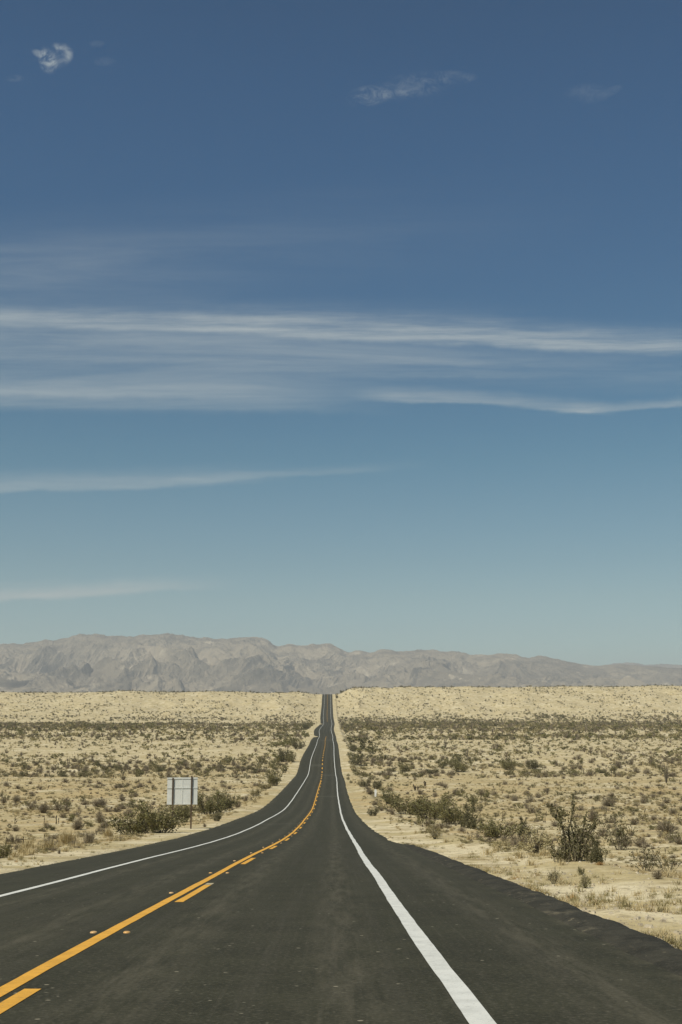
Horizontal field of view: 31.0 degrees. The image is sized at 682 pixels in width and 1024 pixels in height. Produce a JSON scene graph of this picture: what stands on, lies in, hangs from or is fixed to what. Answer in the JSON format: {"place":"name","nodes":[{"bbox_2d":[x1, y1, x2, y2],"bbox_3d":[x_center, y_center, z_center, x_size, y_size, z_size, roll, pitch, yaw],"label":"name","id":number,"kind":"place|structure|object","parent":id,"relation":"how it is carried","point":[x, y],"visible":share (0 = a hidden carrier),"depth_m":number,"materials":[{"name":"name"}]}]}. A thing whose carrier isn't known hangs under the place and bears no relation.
{"place":"outdoors","nodes":[
{"label":"outdoors","id":0,"kind":"place"},
{"bbox_2d":[0,694,681,1023],"bbox_3d":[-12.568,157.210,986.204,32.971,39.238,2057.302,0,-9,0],"label":"road","id":1,"kind":"structure","parent":0,"point":[303,925],"depth_m":13.84,"materials":[{"name":"asphalt"}]},
{"bbox_2d":[0,781,321,1013],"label":"broken centre line","id":2,"kind":"object","parent":1,"relation":"on","point":[13,1000],"visible":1,"depth_m":9.70,"materials":[{"name":"yellow paint"}]},
{"bbox_2d":[0,695,324,896],"bbox_3d":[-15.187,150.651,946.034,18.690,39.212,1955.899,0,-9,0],"label":"edge line","id":3,"kind":"object","parent":1,"relation":"on","point":[148,857],"visible":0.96,"depth_m":37.81,"materials":[{"name":"white paint"}]},
{"bbox_2d":[0,694,327,996],"bbox_3d":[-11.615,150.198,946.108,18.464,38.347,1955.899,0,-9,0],"label":"solid centre line","id":4,"kind":"object","parent":1,"relation":"on","point":[28,976],"visible":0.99,"depth_m":14.02,"materials":[{"name":"yellow paint"}]},
{"bbox_2d":[330,700,496,1023],"bbox_3d":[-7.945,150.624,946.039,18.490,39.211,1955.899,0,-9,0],"label":"edge line","id":5,"kind":"object","parent":1,"relation":"on","point":[470,1006],"visible":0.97,"depth_m":11.93,"materials":[{"name":"white paint"}]},
{"bbox_2d":[406,844,681,975],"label":"road shoulder","id":6,"kind":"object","parent":1,"relation":"on","point":[658,952],"depth_m":15.93,"materials":[{"name":"asphalt"}]},
{"bbox_2d":[0,685,681,944],"bbox_3d":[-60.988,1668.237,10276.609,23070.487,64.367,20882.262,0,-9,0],"label":"ground","id":7,"kind":"structure","parent":0,"point":[151,700],"depth_m":374.50,"materials":[{"name":"sand"}]},
{"bbox_2d":[0,841,11,857],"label":"creosote bush","id":8,"kind":"object","parent":7,"relation":"on","point":[3,854],"visible":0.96,"depth_m":45.24,"materials":[{"name":"green plant"}]},
{"bbox_2d":[6,834,20,843],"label":"dry shrub","id":9,"kind":"object","parent":7,"relation":"on","point":[12,840],"visible":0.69,"depth_m":72.66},
{"bbox_2d":[11,825,20,830],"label":"dry shrub","id":10,"kind":"object","parent":7,"relation":"on","point":[16,828],"visible":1,"depth_m":96.61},
{"bbox_2d":[12,794,20,802],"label":"dry shrub","id":11,"kind":"object","parent":7,"relation":"on","point":[16,799],"visible":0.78,"depth_m":192.32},
{"bbox_2d":[13,838,43,850],"bbox_3d":[-14.430,15.384,56.871,1.575,0.710,1.483,1,-9,-4],"label":"grass tussock","id":12,"kind":"object","parent":7,"relation":"on","point":[27,846],"depth_m":56.84,"materials":[{"name":"plant"}]},
{"bbox_2d":[24,801,36,809],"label":"dry shrub","id":13,"kind":"object","parent":7,"relation":"on","point":[30,806],"visible":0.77,"depth_m":161.99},
{"bbox_2d":[27,847,37,854],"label":"grass tussock","id":14,"kind":"object","parent":7,"relation":"on","point":[32,851],"depth_m":46.30,"materials":[{"name":"plant"}]},
{"bbox_2d":[35,846,51,852],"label":"olive shrub","id":15,"kind":"object","parent":7,"relation":"on","point":[41,851],"visible":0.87,"depth_m":49.40,"materials":[{"name":"green plant"}]},
{"bbox_2d":[35,802,52,812],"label":"dry shrub","id":16,"kind":"object","parent":7,"relation":"on","point":[45,808],"visible":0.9,"depth_m":152.83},
{"bbox_2d":[39,836,60,848],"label":"grass tussock","id":17,"kind":"object","parent":7,"relation":"on","point":[49,844],"depth_m":58.29,"materials":[{"name":"plant"}]},
{"bbox_2d":[51,804,60,810],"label":"dry shrub","id":18,"kind":"object","parent":7,"relation":"on","point":[56,807],"visible":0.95,"depth_m":160.61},
{"bbox_2d":[53,798,71,809],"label":"creosote bush","id":19,"kind":"object","parent":7,"relation":"on","point":[62,804],"visible":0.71,"depth_m":162.43,"materials":[{"name":"green plant"}]},
{"bbox_2d":[62,805,70,811],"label":"dry shrub","id":20,"kind":"object","parent":7,"relation":"on","point":[66,808],"visible":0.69,"depth_m":158.15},
{"bbox_2d":[61,845,73,851],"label":"grass tussock","id":21,"kind":"object","parent":7,"relation":"on","point":[65,850],"depth_m":50.72,"materials":[{"name":"plant"}]},
{"bbox_2d":[63,814,74,821],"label":"creosote bush","id":22,"kind":"object","parent":7,"relation":"on","point":[68,819],"visible":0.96,"depth_m":122.84,"materials":[{"name":"green plant"}]},
{"bbox_2d":[52,827,87,843],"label":"grass tussock","id":23,"kind":"object","parent":7,"relation":"on","point":[67,839],"depth_m":72.11,"materials":[{"name":"plant"}]},
{"bbox_2d":[70,816,84,829],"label":"dry shrub","id":24,"kind":"object","parent":7,"relation":"on","point":[77,824],"visible":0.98,"depth_m":101.10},
{"bbox_2d":[82,829,95,843],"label":"dry shrub","id":25,"kind":"object","parent":7,"relation":"on","point":[91,838],"visible":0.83,"depth_m":65.98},
{"bbox_2d":[92,814,107,822],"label":"dry shrub","id":26,"kind":"object","parent":7,"relation":"on","point":[98,819],"visible":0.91,"depth_m":118.70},
{"bbox_2d":[89,797,110,806],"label":"dry shrub","id":27,"kind":"object","parent":7,"relation":"on","point":[101,802],"visible":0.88,"depth_m":175.19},
{"bbox_2d":[99,820,107,827],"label":"dry shrub","id":28,"kind":"object","parent":7,"relation":"on","point":[101,824],"visible":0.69,"depth_m":103.89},
{"bbox_2d":[100,828,116,836],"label":"grass tussock","id":29,"kind":"object","parent":7,"relation":"on","point":[107,833],"depth_m":86.31,"materials":[{"name":"plant"}]},
{"bbox_2d":[111,806,123,811],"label":"dry shrub","id":30,"kind":"object","parent":7,"relation":"on","point":[118,809],"visible":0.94,"depth_m":157.50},
{"bbox_2d":[116,793,125,800],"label":"dry shrub","id":31,"kind":"object","parent":7,"relation":"on","point":[122,797],"visible":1,"depth_m":196.09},
{"bbox_2d":[100,808,160,834],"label":"creosote bush","id":32,"kind":"object","parent":7,"relation":"on","point":[131,829],"visible":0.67,"depth_m":88.44,"materials":[{"name":"green plant"}]},
{"bbox_2d":[129,796,185,833],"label":"creosote bush","id":33,"kind":"object","parent":7,"relation":"on","point":[151,821],"visible":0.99,"depth_m":84.58,"materials":[{"name":"green plant"}]},
{"bbox_2d":[167,776,197,828],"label":"road sign","id":34,"kind":"object","parent":7,"relation":"on","point":[181,790],"visible":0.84,"depth_m":94.61,"materials":[{"name":"metal"}]},
{"bbox_2d":[165,805,199,819],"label":"creosote bush","id":35,"kind":"object","parent":7,"relation":"on","point":[186,814],"visible":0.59,"depth_m":127.83,"materials":[{"name":"green plant"}]},
{"bbox_2d":[203,763,215,771],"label":"creosote bush","id":36,"kind":"object","parent":7,"relation":"on","point":[209,768],"visible":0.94,"depth_m":342.33,"materials":[{"name":"green plant"}]},
{"bbox_2d":[192,790,229,813],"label":"creosote bush","id":37,"kind":"object","parent":7,"relation":"on","point":[209,808],"visible":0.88,"depth_m":152.69,"materials":[{"name":"green plant"}]},
{"bbox_2d":[212,810,222,820],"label":"creosote bush","id":38,"kind":"object","parent":7,"relation":"on","point":[216,817],"visible":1,"depth_m":114.78,"materials":[{"name":"green plant"}]},
{"bbox_2d":[209,788,240,809],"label":"creosote bush","id":39,"kind":"object","parent":7,"relation":"on","point":[228,804],"visible":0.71,"depth_m":165.36,"materials":[{"name":"green plant"}]},
{"bbox_2d":[247,786,263,795],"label":"olive bush","id":40,"kind":"object","parent":7,"relation":"on","point":[257,792],"visible":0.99,"depth_m":213.75,"materials":[{"name":"green plant"}]},
{"bbox_2d":[257,782,272,788],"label":"olive bush","id":41,"kind":"object","parent":7,"relation":"on","point":[265,786],"visible":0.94,"depth_m":242.18,"materials":[{"name":"green plant"}]},
{"bbox_2d":[263,767,282,785],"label":"creosote bush","id":42,"kind":"object","parent":7,"relation":"on","point":[272,778],"visible":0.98,"depth_m":253.89,"materials":[{"name":"green plant"}]},
{"bbox_2d":[278,746,290,761],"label":"creosote bush","id":43,"kind":"object","parent":7,"relation":"on","point":[281,755],"visible":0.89,"depth_m":380.11,"materials":[{"name":"green plant"}]},
{"bbox_2d":[284,750,296,761],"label":"creosote bush","id":44,"kind":"object","parent":7,"relation":"on","point":[293,756],"visible":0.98,"depth_m":375.62,"materials":[{"name":"green plant"}]},
{"bbox_2d":[289,738,305,748],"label":"creosote bush","id":45,"kind":"object","parent":7,"relation":"on","point":[294,744],"visible":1,"depth_m":471.15,"materials":[{"name":"green plant"}]},
{"bbox_2d":[0,684,681,866],"bbox_3d":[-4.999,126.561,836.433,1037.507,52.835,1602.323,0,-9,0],"label":"desert scrub","id":46,"kind":"object","parent":7,"relation":"on","point":[373,725],"visible":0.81,"depth_m":513.76,"materials":[{"name":"beige plant"}]},
{"bbox_2d":[0,716,681,877],"bbox_3d":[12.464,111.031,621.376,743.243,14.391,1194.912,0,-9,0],"label":"dry grass","id":47,"kind":"structure","parent":7,"relation":"on","point":[398,827],"depth_m":216.59,"materials":[{"name":"plant"}]},
{"bbox_2d":[0,821,681,949],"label":"verge weeds","id":48,"kind":"object","parent":7,"relation":"on","point":[574,900],"visible":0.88,"depth_m":22.34,"materials":[{"name":"plant"}]},
{"bbox_2d":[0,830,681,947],"bbox_3d":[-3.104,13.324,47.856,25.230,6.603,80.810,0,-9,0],"label":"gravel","id":49,"kind":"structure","parent":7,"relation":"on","point":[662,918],"depth_m":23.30,"materials":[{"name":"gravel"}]},
{"bbox_2d":[0,739,681,837],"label":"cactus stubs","id":50,"kind":"object","parent":7,"relation":"on","point":[354,752],"visible":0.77,"depth_m":351.31,"materials":[{"name":"plant"}]},
{"bbox_2d":[349,745,356,751],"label":"creosote bush","id":51,"kind":"object","parent":7,"relation":"on","point":[353,748],"visible":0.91,"depth_m":458.51,"materials":[{"name":"green plant"}]},
{"bbox_2d":[348,756,362,764],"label":"creosote bush","id":52,"kind":"object","parent":7,"relation":"on","point":[357,761],"visible":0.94,"depth_m":367.77,"materials":[{"name":"green plant"}]},
{"bbox_2d":[358,779,369,786],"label":"creosote bush","id":53,"kind":"object","parent":7,"relation":"on","point":[364,784],"visible":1,"depth_m":245.49,"materials":[{"name":"green plant"}]},
{"bbox_2d":[366,805,380,815],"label":"creosote bush","id":54,"kind":"object","parent":7,"relation":"on","point":[375,811],"visible":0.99,"depth_m":130.66,"materials":[{"name":"green plant"}]},
{"bbox_2d":[372,779,382,788],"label":"creosote bush","id":55,"kind":"object","parent":7,"relation":"on","point":[377,785],"visible":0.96,"depth_m":251.38,"materials":[{"name":"green plant"}]},
{"bbox_2d":[376,789,403,804],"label":"creosote bush","id":56,"kind":"object","parent":7,"relation":"on","point":[386,800],"visible":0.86,"depth_m":192.10,"materials":[{"name":"green plant"}]},
{"bbox_2d":[384,766,397,771],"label":"creosote bush","id":57,"kind":"object","parent":7,"relation":"on","point":[392,768],"visible":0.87,"depth_m":346.21,"materials":[{"name":"green plant"}]},
{"bbox_2d":[396,761,414,771],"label":"creosote bush","id":58,"kind":"object","parent":7,"relation":"on","point":[402,766],"visible":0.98,"depth_m":345.55,"materials":[{"name":"green plant"}]},
{"bbox_2d":[385,795,434,814],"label":"creosote bush","id":59,"kind":"object","parent":7,"relation":"on","point":[401,806],"visible":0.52,"depth_m":158.70,"materials":[{"name":"green plant"}]},
{"bbox_2d":[412,819,425,824],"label":"creosote bush","id":60,"kind":"object","parent":7,"relation":"on","point":[419,822],"visible":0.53,"depth_m":109.60,"materials":[{"name":"green plant"}]},
{"bbox_2d":[406,789,453,819],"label":"creosote bush","id":61,"kind":"object","parent":7,"relation":"on","point":[423,813],"visible":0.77,"depth_m":138.82,"materials":[{"name":"green plant"}]},
{"bbox_2d":[425,769,438,773],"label":"creosote bush","id":62,"kind":"object","parent":7,"relation":"on","point":[431,772],"visible":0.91,"depth_m":336.84,"materials":[{"name":"green plant"}]},
{"bbox_2d":[425,822,442,838],"bbox_3d":[4.747,16.156,62.201,0.790,0.854,0.924,5,-11,-30],"label":"round bush","id":63,"kind":"object","parent":7,"relation":"on","point":[433,832],"visible":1,"depth_m":62.13,"materials":[{"name":"green plant"}]},
{"bbox_2d":[429,799,473,823],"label":"creosote bush","id":64,"kind":"object","parent":7,"relation":"on","point":[444,812],"visible":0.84,"depth_m":120.71,"materials":[{"name":"green plant"}]},
{"bbox_2d":[448,758,472,771],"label":"creosote bush","id":65,"kind":"object","parent":7,"relation":"on","point":[457,766],"visible":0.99,"depth_m":343.00,"materials":[{"name":"green plant"}]},
{"bbox_2d":[456,790,464,796],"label":"creosote bush","id":66,"kind":"object","parent":7,"relation":"on","point":[459,794],"visible":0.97,"depth_m":210.57,"materials":[{"name":"green plant"}]},
{"bbox_2d":[459,796,482,828],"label":"creosote bush","id":67,"kind":"object","parent":7,"relation":"on","point":[467,819],"visible":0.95,"depth_m":110.06,"materials":[{"name":"green plant"}]},
{"bbox_2d":[482,790,491,797],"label":"creosote bush","id":68,"kind":"object","parent":7,"relation":"on","point":[487,795],"visible":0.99,"depth_m":205.05,"materials":[{"name":"green plant"}]},
{"bbox_2d":[480,847,493,854],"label":"grass tussock","id":69,"kind":"object","parent":7,"relation":"on","point":[487,852],"depth_m":43.22,"materials":[{"name":"plant"}]},
{"bbox_2d":[473,816,526,838],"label":"creosote bush","id":70,"kind":"object","parent":7,"relation":"on","point":[493,830],"visible":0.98,"depth_m":85.37,"materials":[{"name":"green plant"}]},
{"bbox_2d":[491,842,511,849],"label":"olive shrub","id":71,"kind":"object","parent":7,"relation":"on","point":[500,848],"visible":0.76,"depth_m":46.11,"materials":[{"name":"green plant"}]},
{"bbox_2d":[500,757,520,769],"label":"creosote bush","id":72,"kind":"object","parent":7,"relation":"on","point":[505,764],"visible":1,"depth_m":350.68,"materials":[{"name":"green plant"}]},
{"bbox_2d":[510,838,519,846],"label":"dry shrub","id":73,"kind":"object","parent":7,"relation":"on","point":[516,842],"visible":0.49,"depth_m":69.51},
{"bbox_2d":[515,833,526,842],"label":"dry shrub","id":74,"kind":"object","parent":7,"relation":"on","point":[522,838],"visible":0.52,"depth_m":76.98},
{"bbox_2d":[514,849,527,858],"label":"grass tussock","id":75,"kind":"object","parent":7,"relation":"on","point":[519,856],"depth_m":38.12,"materials":[{"name":"plant"}]},
{"bbox_2d":[517,816,530,836],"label":"creosote bush","id":76,"kind":"object","parent":7,"relation":"on","point":[524,824],"visible":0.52,"depth_m":86.45,"materials":[{"name":"green plant"}]},
{"bbox_2d":[525,795,536,801],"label":"dry shrub","id":77,"kind":"object","parent":7,"relation":"on","point":[530,799],"visible":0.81,"depth_m":188.45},
{"bbox_2d":[524,858,539,865],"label":"grass tussock","id":78,"kind":"object","parent":7,"relation":"on","point":[529,862],"depth_m":34.07,"materials":[{"name":"plant"}]},
{"bbox_2d":[525,805,538,812],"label":"dry shrub","id":79,"kind":"object","parent":7,"relation":"on","point":[532,810],"visible":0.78,"depth_m":147.75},
{"bbox_2d":[525,759,542,768],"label":"creosote bush","id":80,"kind":"object","parent":7,"relation":"on","point":[532,765],"visible":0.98,"depth_m":351.55,"materials":[{"name":"green plant"}]},
{"bbox_2d":[514,825,555,852],"bbox_3d":[6.630,11.224,42.173,1.410,0.992,1.499,-1,-9,4],"label":"round bush","id":81,"kind":"object","parent":7,"relation":"on","point":[535,847],"visible":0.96,"depth_m":42.01,"materials":[{"name":"plant"}]},
{"bbox_2d":[538,848,551,855],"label":"grass tussock","id":82,"kind":"object","parent":7,"relation":"on","point":[545,852],"depth_m":38.23,"materials":[{"name":"plant"}]},
{"bbox_2d":[547,863,565,883],"bbox_3d":[4.620,7.828,26.628,0.385,0.465,0.343,5,-10,-26],"label":"sparse bush","id":83,"kind":"object","parent":7,"relation":"on","point":[553,876],"visible":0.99,"depth_m":26.59,"materials":[{"name":"green plant"}]},
{"bbox_2d":[556,859,568,865],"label":"grass tussock","id":84,"kind":"object","parent":7,"relation":"on","point":[561,863],"depth_m":32.95,"materials":[{"name":"plant"}]},
{"bbox_2d":[544,793,604,861],"bbox_3d":[6.556,8.995,34.593,1.660,2.284,1.097,0,-9,0],"label":"creosote bush","id":85,"kind":"object","parent":7,"relation":"on","point":[564,855],"visible":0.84,"depth_m":34.56,"materials":[{"name":"green plant"}]},
{"bbox_2d":[576,866,584,874],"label":"creosote bush","id":86,"kind":"object","parent":7,"relation":"on","point":[582,871],"visible":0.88,"depth_m":29.32,"materials":[{"name":"green plant"}]},
{"bbox_2d":[579,873,591,887],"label":"round bush","id":87,"kind":"object","parent":7,"relation":"on","point":[586,883],"visible":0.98,"depth_m":24.63,"materials":[{"name":"green plant"}]},
{"bbox_2d":[586,809,599,821],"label":"dry shrub","id":88,"kind":"object","parent":7,"relation":"on","point":[591,817],"visible":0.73,"depth_m":116.34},
{"bbox_2d":[585,833,606,862],"bbox_3d":[6.894,9.121,33.303,0.643,0.961,0.859,-4,-10,23],"label":"creosote bush","id":89,"kind":"object","parent":7,"relation":"on","point":[595,857],"visible":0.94,"depth_m":33.19,"materials":[{"name":"green plant"}]},
{"bbox_2d":[595,827,608,835],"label":"dry shrub","id":90,"kind":"object","parent":7,"relation":"on","point":[602,832],"visible":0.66,"depth_m":84.01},
{"bbox_2d":[601,797,615,806],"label":"dry shrub","id":91,"kind":"object","parent":7,"relation":"on","point":[609,802],"visible":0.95,"depth_m":178.44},
{"bbox_2d":[596,801,637,849],"bbox_3d":[14.325,16.290,63.761,2.145,2.573,1.912,-2,-10,14],"label":"sparse bush","id":92,"kind":"object","parent":7,"relation":"on","point":[623,833],"visible":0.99,"depth_m":63.53,"materials":[{"name":"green plant"}]},
{"bbox_2d":[614,761,622,767],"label":"dry shrub","id":93,"kind":"object","parent":7,"relation":"on","point":[618,764],"visible":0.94,"depth_m":358.36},
{"bbox_2d":[629,818,638,824],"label":"dry shrub","id":94,"kind":"object","parent":7,"relation":"on","point":[634,821],"visible":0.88,"depth_m":102.29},
{"bbox_2d":[632,838,644,845],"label":"dry shrub","id":95,"kind":"object","parent":7,"relation":"on","point":[638,843],"visible":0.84,"depth_m":66.85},
{"bbox_2d":[636,836,647,843],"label":"dry shrub","id":96,"kind":"object","parent":7,"relation":"on","point":[643,839],"visible":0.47,"depth_m":69.93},
{"bbox_2d":[639,795,646,803],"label":"dry shrub","id":97,"kind":"object","parent":7,"relation":"on","point":[642,801],"visible":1,"depth_m":186.33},
{"bbox_2d":[629,844,660,870],"bbox_3d":[11.033,12.552,44.598,1.109,1.034,1.272,0,-9,-1],"label":"sparse bush","id":98,"kind":"object","parent":7,"relation":"on","point":[649,864],"visible":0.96,"depth_m":44.64,"materials":[{"name":"brown plant"}]},
{"bbox_2d":[647,814,657,819],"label":"dry shrub","id":99,"kind":"object","parent":7,"relation":"on","point":[653,817],"visible":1,"depth_m":116.80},
{"bbox_2d":[651,869,663,878],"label":"dry shrub","id":100,"kind":"object","parent":7,"relation":"on","point":[657,876],"visible":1,"depth_m":26.09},
{"bbox_2d":[647,851,681,871],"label":"sparse bush","id":101,"kind":"object","parent":7,"relation":"on","point":[667,864],"visible":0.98,"depth_m":44.07,"materials":[{"name":"brown plant"}]},
{"bbox_2d":[662,762,668,781],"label":"ocotillo","id":102,"kind":"object","parent":7,"relation":"on","point":[666,772],"visible":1,"depth_m":268.15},
{"bbox_2d":[654,819,681,833],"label":"dry shrub","id":103,"kind":"object","parent":7,"relation":"on","point":[668,828],"visible":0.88,"depth_m":84.03,"materials":[{"name":"plant"}]},
{"bbox_2d":[660,868,675,877],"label":"grass tussock","id":104,"kind":"object","parent":7,"relation":"on","point":[668,875],"depth_m":39.35,"materials":[{"name":"plant"}]},
{"bbox_2d":[667,807,678,814],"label":"dry shrub","id":105,"kind":"object","parent":7,"relation":"on","point":[672,811],"visible":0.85,"depth_m":130.84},
{"bbox_2d":[666,832,681,841],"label":"creosote bush","id":106,"kind":"object","parent":7,"relation":"on","point":[671,838],"visible":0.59,"depth_m":71.63,"materials":[{"name":"green plant"}]},
{"bbox_2d":[671,837,681,844],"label":"dry shrub","id":107,"kind":"object","parent":7,"relation":"on","point":[678,840],"visible":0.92,"depth_m":68.15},
{"bbox_2d":[0,633,681,693],"bbox_3d":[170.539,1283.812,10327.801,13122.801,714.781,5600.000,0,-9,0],"label":"mountains","id":108,"kind":"structure","parent":0,"point":[166,662],"depth_m":10634.94,"materials":[{"name":"stone"}]},
{"bbox_2d":[0,0,681,665],"label":"sky","id":109,"kind":"structure","parent":0,"point":[349,325],"materials":[{"name":"blue"}]},
{"bbox_2d":[601,662,681,667],"bbox_3d":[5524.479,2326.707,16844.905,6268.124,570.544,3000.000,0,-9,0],"label":"mountains","id":110,"kind":"structure","parent":0,"point":[665,665],"depth_m":17331.52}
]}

